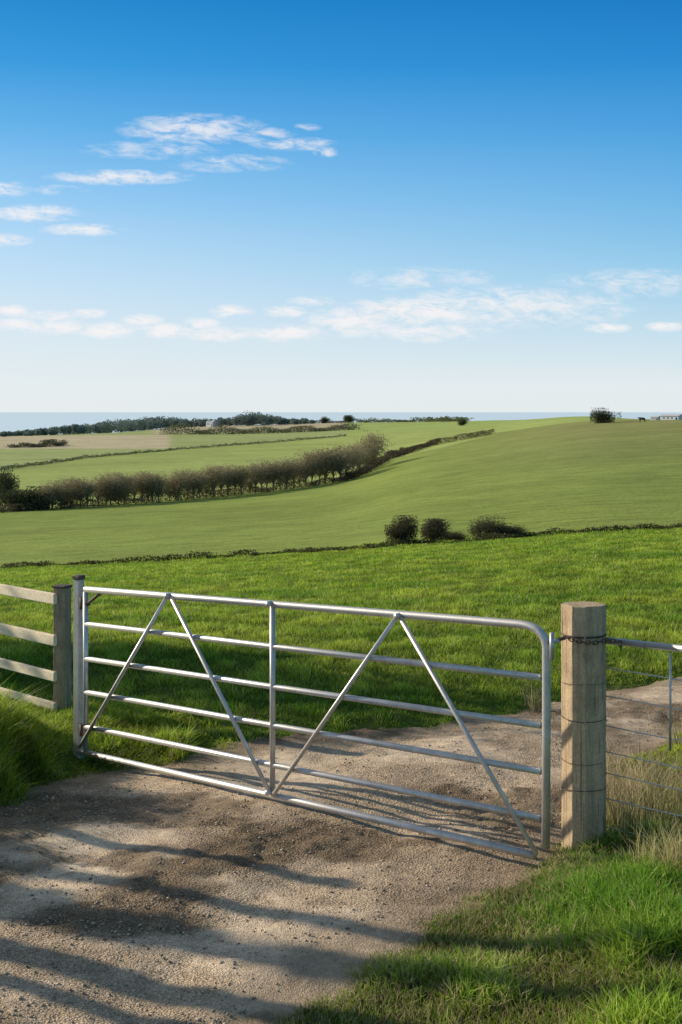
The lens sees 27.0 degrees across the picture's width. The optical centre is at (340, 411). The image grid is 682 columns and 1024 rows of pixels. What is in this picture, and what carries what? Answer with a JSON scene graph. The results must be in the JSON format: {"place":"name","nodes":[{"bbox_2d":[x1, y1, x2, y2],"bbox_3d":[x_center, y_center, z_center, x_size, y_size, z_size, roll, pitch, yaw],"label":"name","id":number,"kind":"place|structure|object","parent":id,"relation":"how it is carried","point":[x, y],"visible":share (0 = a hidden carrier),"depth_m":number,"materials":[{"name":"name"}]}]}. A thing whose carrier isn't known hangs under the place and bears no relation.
{"place":"outdoors","nodes":[
{"label":"outdoors","id":0,"kind":"place"},
{"bbox_2d":[0,672,202,806],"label":"bank grass","id":1,"kind":"structure","parent":0,"point":[18,723],"depth_m":9.96,"materials":[{"name":"green plant"}]},
{"bbox_2d":[0,677,681,1023],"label":"gravel track","id":2,"kind":"structure","parent":0,"point":[310,974],"depth_m":7.50,"materials":[{"name":"grey gravel"}]},
{"bbox_2d":[0,416,681,1023],"bbox_3d":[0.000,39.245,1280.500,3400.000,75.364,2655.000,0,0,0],"label":"ground","id":3,"kind":"structure","parent":0,"point":[548,474],"depth_m":166.67,"materials":[{"name":"green plant"}]},
{"bbox_2d":[0,466,19,497],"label":"valley bush","id":4,"kind":"object","parent":3,"relation":"on","point":[7,482],"visible":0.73,"depth_m":266.70,"materials":[{"name":"green plant"}]},
{"bbox_2d":[0,488,40,511],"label":"valley bush","id":5,"kind":"object","parent":3,"relation":"on","point":[14,496],"visible":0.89,"depth_m":227.18,"materials":[{"name":"green plant"}]},
{"bbox_2d":[0,584,72,711],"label":"timber fence","id":6,"kind":"object","parent":3,"relation":"on","point":[59,638],"visible":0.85,"depth_m":11.18,"materials":[{"name":"wood"}]},
{"bbox_2d":[6,439,67,447],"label":"short hedge","id":7,"kind":"object","parent":3,"relation":"on","point":[44,443],"visible":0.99,"depth_m":655.58,"materials":[{"name":"green plant"}]},
{"bbox_2d":[22,485,55,509],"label":"valley bush","id":8,"kind":"object","parent":3,"relation":"on","point":[41,499],"visible":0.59,"depth_m":228.96,"materials":[{"name":"green plant"}]},
{"bbox_2d":[35,482,56,497],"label":"hedgerow tree","id":9,"kind":"object","parent":3,"relation":"on","point":[46,487],"visible":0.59,"depth_m":230.70,"materials":[{"name":"green plant"}]},
{"bbox_2d":[37,480,65,508],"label":"hedgerow tree","id":10,"kind":"object","parent":3,"relation":"on","point":[55,497],"visible":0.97,"depth_m":229.59,"materials":[{"name":"green plant"}]},
{"bbox_2d":[50,484,74,508],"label":"hedgerow tree","id":11,"kind":"object","parent":3,"relation":"on","point":[65,494],"visible":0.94,"depth_m":231.03,"materials":[{"name":"green plant"}]},
{"bbox_2d":[53,475,80,504],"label":"hedgerow tree","id":12,"kind":"object","parent":3,"relation":"on","point":[70,482],"visible":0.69,"depth_m":233.06,"materials":[{"name":"green plant"}]},
{"bbox_2d":[54,479,79,505],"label":"valley bush","id":13,"kind":"object","parent":3,"relation":"on","point":[66,502],"visible":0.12,"depth_m":241.28,"materials":[{"name":"green plant"}]},
{"bbox_2d":[72,574,84,758],"bbox_3d":[-1.849,1.927,10.030,0.070,1.545,0.070,0,0,35],"label":"gate post","id":14,"kind":"object","parent":3,"relation":"on","point":[78,584],"visible":0.79,"depth_m":10.01,"materials":[{"name":"metal"}]},
{"bbox_2d":[76,586,559,859],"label":"field gate","id":15,"kind":"structure","parent":14,"relation":"attached to","point":[86,729],"depth_m":8.41,"materials":[{"name":"metal"}]},
{"bbox_2d":[63,476,93,506],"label":"hedgerow tree","id":16,"kind":"object","parent":3,"relation":"on","point":[77,486],"visible":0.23,"depth_m":235.99,"materials":[{"name":"green plant"}]},
{"bbox_2d":[66,477,95,507],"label":"hedgerow tree","id":17,"kind":"object","parent":3,"relation":"on","point":[80,496],"visible":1,"depth_m":232.21,"materials":[{"name":"green plant"}]},
{"bbox_2d":[75,479,100,504],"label":"hedgerow tree","id":18,"kind":"object","parent":3,"relation":"on","point":[91,486],"visible":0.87,"depth_m":233.58,"materials":[{"name":"green plant"}]},
{"bbox_2d":[85,475,109,503],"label":"hedgerow tree","id":19,"kind":"object","parent":3,"relation":"on","point":[100,490],"visible":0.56,"depth_m":238.39,"materials":[{"name":"green plant"}]},
{"bbox_2d":[94,478,118,504],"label":"hedgerow tree","id":20,"kind":"object","parent":3,"relation":"on","point":[107,491],"visible":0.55,"depth_m":239.20,"materials":[{"name":"green plant"}]},
{"bbox_2d":[94,472,128,502],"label":"hedgerow tree","id":21,"kind":"object","parent":3,"relation":"on","point":[117,488],"visible":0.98,"depth_m":237.41,"materials":[{"name":"green plant"}]},
{"bbox_2d":[107,470,135,504],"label":"hedgerow tree","id":22,"kind":"object","parent":3,"relation":"on","point":[126,479],"visible":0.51,"depth_m":240.57,"materials":[{"name":"green plant"}]},
{"bbox_2d":[120,475,139,500],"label":"hedgerow tree","id":23,"kind":"object","parent":3,"relation":"on","point":[129,490],"visible":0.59,"depth_m":241.85,"materials":[{"name":"green plant"}]},
{"bbox_2d":[126,472,145,496],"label":"hedgerow tree","id":24,"kind":"object","parent":3,"relation":"on","point":[136,491],"visible":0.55,"depth_m":245.07,"materials":[{"name":"green plant"}]},
{"bbox_2d":[132,470,157,500],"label":"hedgerow tree","id":25,"kind":"object","parent":3,"relation":"on","point":[143,492],"visible":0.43,"depth_m":246.42,"materials":[{"name":"green plant"}]},
{"bbox_2d":[128,471,165,501],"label":"hedgerow tree","id":26,"kind":"object","parent":3,"relation":"on","point":[148,478],"visible":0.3,"depth_m":247.49,"materials":[{"name":"green plant"}]},
{"bbox_2d":[138,471,166,501],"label":"hedgerow tree","id":27,"kind":"object","parent":3,"relation":"on","point":[146,483],"visible":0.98,"depth_m":244.41,"materials":[{"name":"green plant"}]},
{"bbox_2d":[0,410,313,436],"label":"woodland","id":28,"kind":"object","parent":3,"relation":"on","point":[248,419],"visible":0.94,"depth_m":1284.54,"materials":[{"name":"green plant"}]},
{"bbox_2d":[143,476,171,502],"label":"hedgerow tree","id":29,"kind":"object","parent":3,"relation":"on","point":[159,490],"visible":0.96,"depth_m":244.90,"materials":[{"name":"green plant"}]},
{"bbox_2d":[160,475,181,500],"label":"hedgerow tree","id":30,"kind":"object","parent":3,"relation":"on","point":[169,487],"visible":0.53,"depth_m":250.09,"materials":[{"name":"green plant"}]},
{"bbox_2d":[0,434,345,469],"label":"field hedge","id":31,"kind":"object","parent":3,"relation":"on","point":[107,454],"visible":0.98,"depth_m":559.10,"materials":[{"name":"green plant"}]},
{"bbox_2d":[167,472,188,499],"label":"hedgerow tree","id":32,"kind":"object","parent":3,"relation":"on","point":[175,484],"visible":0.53,"depth_m":251.53,"materials":[{"name":"green plant"}]},
{"bbox_2d":[169,470,193,500],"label":"hedgerow tree","id":33,"kind":"object","parent":3,"relation":"on","point":[177,489],"visible":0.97,"depth_m":249.21,"materials":[{"name":"green plant"}]},
{"bbox_2d":[0,465,368,512],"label":"valley hedge","id":34,"kind":"object","parent":3,"relation":"on","point":[245,490],"visible":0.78,"depth_m":249.08,"materials":[{"name":"green plant"}]},
{"bbox_2d":[171,467,201,493],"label":"hedgerow tree","id":35,"kind":"object","parent":3,"relation":"on","point":[188,473],"visible":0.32,"depth_m":255.95,"materials":[{"name":"green plant"}]},
{"bbox_2d":[185,471,209,499],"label":"hedgerow tree","id":36,"kind":"object","parent":3,"relation":"on","point":[196,482],"visible":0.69,"depth_m":252.74,"materials":[{"name":"green plant"}]},
{"bbox_2d":[192,471,212,498],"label":"hedgerow tree","id":37,"kind":"object","parent":3,"relation":"on","point":[204,484],"visible":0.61,"depth_m":255.51,"materials":[{"name":"green plant"}]},
{"bbox_2d":[200,472,219,491],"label":"hedgerow tree","id":38,"kind":"object","parent":3,"relation":"on","point":[209,485],"visible":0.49,"depth_m":258.64,"materials":[{"name":"green plant"}]},
{"bbox_2d":[206,420,216,426],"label":"farm building","id":39,"kind":"structure","parent":3,"relation":"on","point":[212,423],"depth_m":1327.50,"materials":[{"name":"white paint"}]},
{"bbox_2d":[196,462,229,496],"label":"hedgerow tree","id":40,"kind":"object","parent":3,"relation":"on","point":[211,471],"visible":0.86,"depth_m":258.41,"materials":[{"name":"green plant"}]},
{"bbox_2d":[209,465,236,495],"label":"hedgerow tree","id":41,"kind":"object","parent":3,"relation":"on","point":[224,483],"visible":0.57,"depth_m":261.93,"materials":[{"name":"green plant"}]},
{"bbox_2d":[212,463,245,495],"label":"hedgerow tree","id":42,"kind":"object","parent":3,"relation":"on","point":[235,468],"visible":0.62,"depth_m":264.01,"materials":[{"name":"green plant"}]},
{"bbox_2d":[225,467,247,494],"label":"hedgerow tree","id":43,"kind":"object","parent":3,"relation":"on","point":[241,478],"visible":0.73,"depth_m":264.22,"materials":[{"name":"green plant"}]},
{"bbox_2d":[232,464,257,494],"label":"hedgerow tree","id":44,"kind":"object","parent":3,"relation":"on","point":[245,472],"visible":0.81,"depth_m":265.88,"materials":[{"name":"green plant"}]},
{"bbox_2d":[242,471,263,493],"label":"hedgerow tree","id":45,"kind":"object","parent":3,"relation":"on","point":[251,483],"visible":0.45,"depth_m":271.17,"materials":[{"name":"green plant"}]},
{"bbox_2d":[155,423,359,434],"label":"hedge","id":46,"kind":"object","parent":3,"relation":"on","point":[270,429],"visible":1,"depth_m":956.01,"materials":[{"name":"green plant"}]},
{"bbox_2d":[244,461,273,491],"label":"hedgerow tree","id":47,"kind":"object","parent":3,"relation":"on","point":[261,472],"visible":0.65,"depth_m":272.20,"materials":[{"name":"green plant"}]},
{"bbox_2d":[252,460,275,488],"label":"hedgerow tree","id":48,"kind":"object","parent":3,"relation":"on","point":[268,480],"visible":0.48,"depth_m":275.78,"materials":[{"name":"green plant"}]},
{"bbox_2d":[256,461,285,487],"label":"hedgerow tree","id":49,"kind":"object","parent":3,"relation":"on","point":[277,470],"visible":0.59,"depth_m":276.82,"materials":[{"name":"green plant"}]},
{"bbox_2d":[259,459,288,483],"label":"hedgerow tree","id":50,"kind":"object","parent":3,"relation":"on","point":[276,478],"visible":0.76,"depth_m":277.54,"materials":[{"name":"green plant"}]},
{"bbox_2d":[267,456,300,489],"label":"hedgerow tree","id":51,"kind":"object","parent":3,"relation":"on","point":[288,476],"visible":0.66,"depth_m":281.16,"materials":[{"name":"green plant"}]},
{"bbox_2d":[274,462,294,489],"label":"hedgerow tree","id":52,"kind":"object","parent":3,"relation":"on","point":[290,471],"visible":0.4,"depth_m":282.04,"materials":[{"name":"green plant"}]},
{"bbox_2d":[288,458,307,486],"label":"hedgerow tree","id":53,"kind":"object","parent":3,"relation":"on","point":[298,473],"visible":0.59,"depth_m":284.73,"materials":[{"name":"green plant"}]},
{"bbox_2d":[295,459,312,486],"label":"hedgerow tree","id":54,"kind":"object","parent":3,"relation":"on","point":[307,472],"visible":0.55,"depth_m":287.46,"materials":[{"name":"green plant"}]},
{"bbox_2d":[290,457,324,486],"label":"hedgerow tree","id":55,"kind":"object","parent":3,"relation":"on","point":[313,471],"visible":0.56,"depth_m":288.96,"materials":[{"name":"green plant"}]},
{"bbox_2d":[294,448,330,485],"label":"hedgerow tree","id":56,"kind":"object","parent":3,"relation":"on","point":[315,459],"visible":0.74,"depth_m":290.80,"materials":[{"name":"green plant"}]},
{"bbox_2d":[302,447,337,482],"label":"hedgerow tree","id":57,"kind":"object","parent":3,"relation":"on","point":[323,459],"visible":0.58,"depth_m":293.57,"materials":[{"name":"green plant"}]},
{"bbox_2d":[320,416,330,422],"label":"lone tree","id":58,"kind":"object","parent":3,"relation":"on","point":[324,420],"visible":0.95,"depth_m":1378.76,"materials":[{"name":"green plant"}]},
{"bbox_2d":[312,450,342,483],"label":"hedgerow tree","id":59,"kind":"object","parent":3,"relation":"on","point":[328,470],"visible":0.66,"depth_m":293.44,"materials":[{"name":"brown plant"}]},
{"bbox_2d":[320,451,346,477],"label":"hedgerow tree","id":60,"kind":"object","parent":3,"relation":"on","point":[335,466],"visible":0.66,"depth_m":295.44,"materials":[{"name":"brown plant"}]},
{"bbox_2d":[324,444,352,481],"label":"hedgerow tree","id":61,"kind":"object","parent":3,"relation":"on","point":[344,461],"visible":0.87,"depth_m":295.00,"materials":[{"name":"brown plant"}]},
{"bbox_2d":[0,526,681,775],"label":"field grass","id":62,"kind":"structure","parent":3,"relation":"on","point":[326,572],"depth_m":19.92,"materials":[{"name":"green plant"}]},
{"bbox_2d":[0,522,681,567],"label":"boundary hedge","id":63,"kind":"object","parent":3,"relation":"on","point":[383,544],"visible":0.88,"depth_m":95.82,"materials":[{"name":"green plant"}]},
{"bbox_2d":[325,444,370,471],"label":"hedgerow tree","id":64,"kind":"object","parent":3,"relation":"on","point":[354,456],"visible":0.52,"depth_m":300.89,"materials":[{"name":"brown plant"}]},
{"bbox_2d":[343,415,354,422],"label":"lone tree","id":65,"kind":"object","parent":3,"relation":"on","point":[348,418],"visible":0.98,"depth_m":1378.02,"materials":[{"name":"green plant"}]},
{"bbox_2d":[341,443,366,470],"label":"hedgerow tree","id":66,"kind":"object","parent":3,"relation":"on","point":[356,456],"visible":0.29,"depth_m":307.15,"materials":[{"name":"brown plant"}]},
{"bbox_2d":[346,447,374,466],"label":"hedgerow tree","id":67,"kind":"object","parent":3,"relation":"on","point":[367,455],"visible":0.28,"depth_m":316.52,"materials":[{"name":"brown plant"}]},
{"bbox_2d":[349,437,385,463],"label":"hedgerow tree","id":68,"kind":"object","parent":3,"relation":"on","point":[370,445],"visible":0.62,"depth_m":330.20,"materials":[{"name":"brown plant"}]},
{"bbox_2d":[350,430,392,458],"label":"hedgerow tree","id":69,"kind":"object","parent":3,"relation":"on","point":[374,439],"visible":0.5,"depth_m":336.75,"materials":[{"name":"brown plant"}]},
{"bbox_2d":[299,416,473,423],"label":"horizon hedge","id":70,"kind":"object","parent":3,"relation":"on","point":[438,419],"visible":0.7,"depth_m":1339.41,"materials":[{"name":"green plant"}]},
{"bbox_2d":[384,515,418,544],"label":"thorn bush","id":71,"kind":"object","parent":3,"relation":"on","point":[404,529],"visible":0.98,"depth_m":90.82,"materials":[{"name":"green plant"}]},
{"bbox_2d":[339,429,496,480],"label":"hedge bank","id":72,"kind":"structure","parent":3,"relation":"on","point":[390,454],"depth_m":402.10,"materials":[{"name":"green plant"}]},
{"bbox_2d":[419,518,451,543],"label":"thorn bush","id":73,"kind":"object","parent":3,"relation":"on","point":[434,529],"visible":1,"depth_m":88.93,"materials":[{"name":"green plant"}]},
{"bbox_2d":[442,531,470,540],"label":"thorn bush","id":74,"kind":"object","parent":3,"relation":"on","point":[454,535],"visible":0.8,"depth_m":95.02,"materials":[{"name":"green plant"}]},
{"bbox_2d":[457,419,467,425],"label":"lone tree","id":75,"kind":"object","parent":3,"relation":"on","point":[462,422],"visible":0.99,"depth_m":879.59,"materials":[{"name":"green plant"}]},
{"bbox_2d":[467,514,511,537],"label":"thorn bush","id":76,"kind":"object","parent":3,"relation":"on","point":[486,527],"visible":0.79,"depth_m":95.14,"materials":[{"name":"green plant"}]},
{"bbox_2d":[498,524,531,536],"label":"thorn bush","id":77,"kind":"object","parent":3,"relation":"on","point":[515,530],"visible":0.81,"depth_m":94.84,"materials":[{"name":"green plant"}]},
{"bbox_2d":[561,601,605,851],"bbox_3d":[1.331,1.828,7.800,0.246,1.543,0.248,0,0,0],"label":"timber post","id":78,"kind":"object","parent":3,"relation":"on","point":[583,735],"visible":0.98,"depth_m":7.71,"materials":[{"name":"wood"}]},
{"bbox_2d":[549,636,622,651],"bbox_3d":[1.245,1.241,7.603,0.510,0.106,0.217,0,0,-31],"label":"fastening chain","id":79,"kind":"object","parent":78,"relation":"attached to","point":[576,641],"visible":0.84,"depth_m":7.66,"materials":[{"name":"metal"}]},
{"bbox_2d":[520,681,681,847],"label":"dry weeds","id":80,"kind":"object","parent":3,"relation":"on","point":[622,790],"visible":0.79,"depth_m":8.34,"materials":[{"name":"beige plant"}]},
{"bbox_2d":[589,408,621,422],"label":"lone tree","id":81,"kind":"object","parent":3,"relation":"on","point":[601,417],"visible":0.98,"depth_m":438.28,"materials":[{"name":"green plant"}]},
{"bbox_2d":[606,637,681,843],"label":"wire fence","id":82,"kind":"object","parent":3,"relation":"on","point":[652,645],"visible":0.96,"depth_m":7.58,"materials":[{"name":"metal"}]},
{"bbox_2d":[609,805,681,872],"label":"straw tuft","id":83,"kind":"object","parent":3,"relation":"on","point":[676,852],"visible":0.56,"depth_m":7.00,"materials":[{"name":"beige plant"}]},
{"bbox_2d":[650,416,659,419],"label":"farm building","id":84,"kind":"structure","parent":3,"relation":"on","point":[654,417],"depth_m":459.19,"materials":[{"name":"white paint"}]},
{"bbox_2d":[660,414,681,419],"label":"farm building","id":85,"kind":"structure","parent":3,"relation":"on","point":[670,416],"depth_m":448.69,"materials":[{"name":"white paint"}]},
{"bbox_2d":[0,412,681,434],"bbox_3d":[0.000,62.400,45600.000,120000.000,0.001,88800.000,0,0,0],"label":"sea","id":86,"kind":"structure","parent":0,"point":[15,421],"depth_m":21302.33,"materials":[{"name":"liquid"}]},
{"bbox_2d":[0,0,681,411],"label":"sky","id":87,"kind":"structure","parent":0,"point":[206,205],"materials":[{"name":"blue"}]},
{"bbox_2d":[253,747,681,1023],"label":"verge grass","id":88,"kind":"structure","parent":0,"point":[614,919],"depth_m":5.96,"materials":[{"name":"green plant"}]}
]}

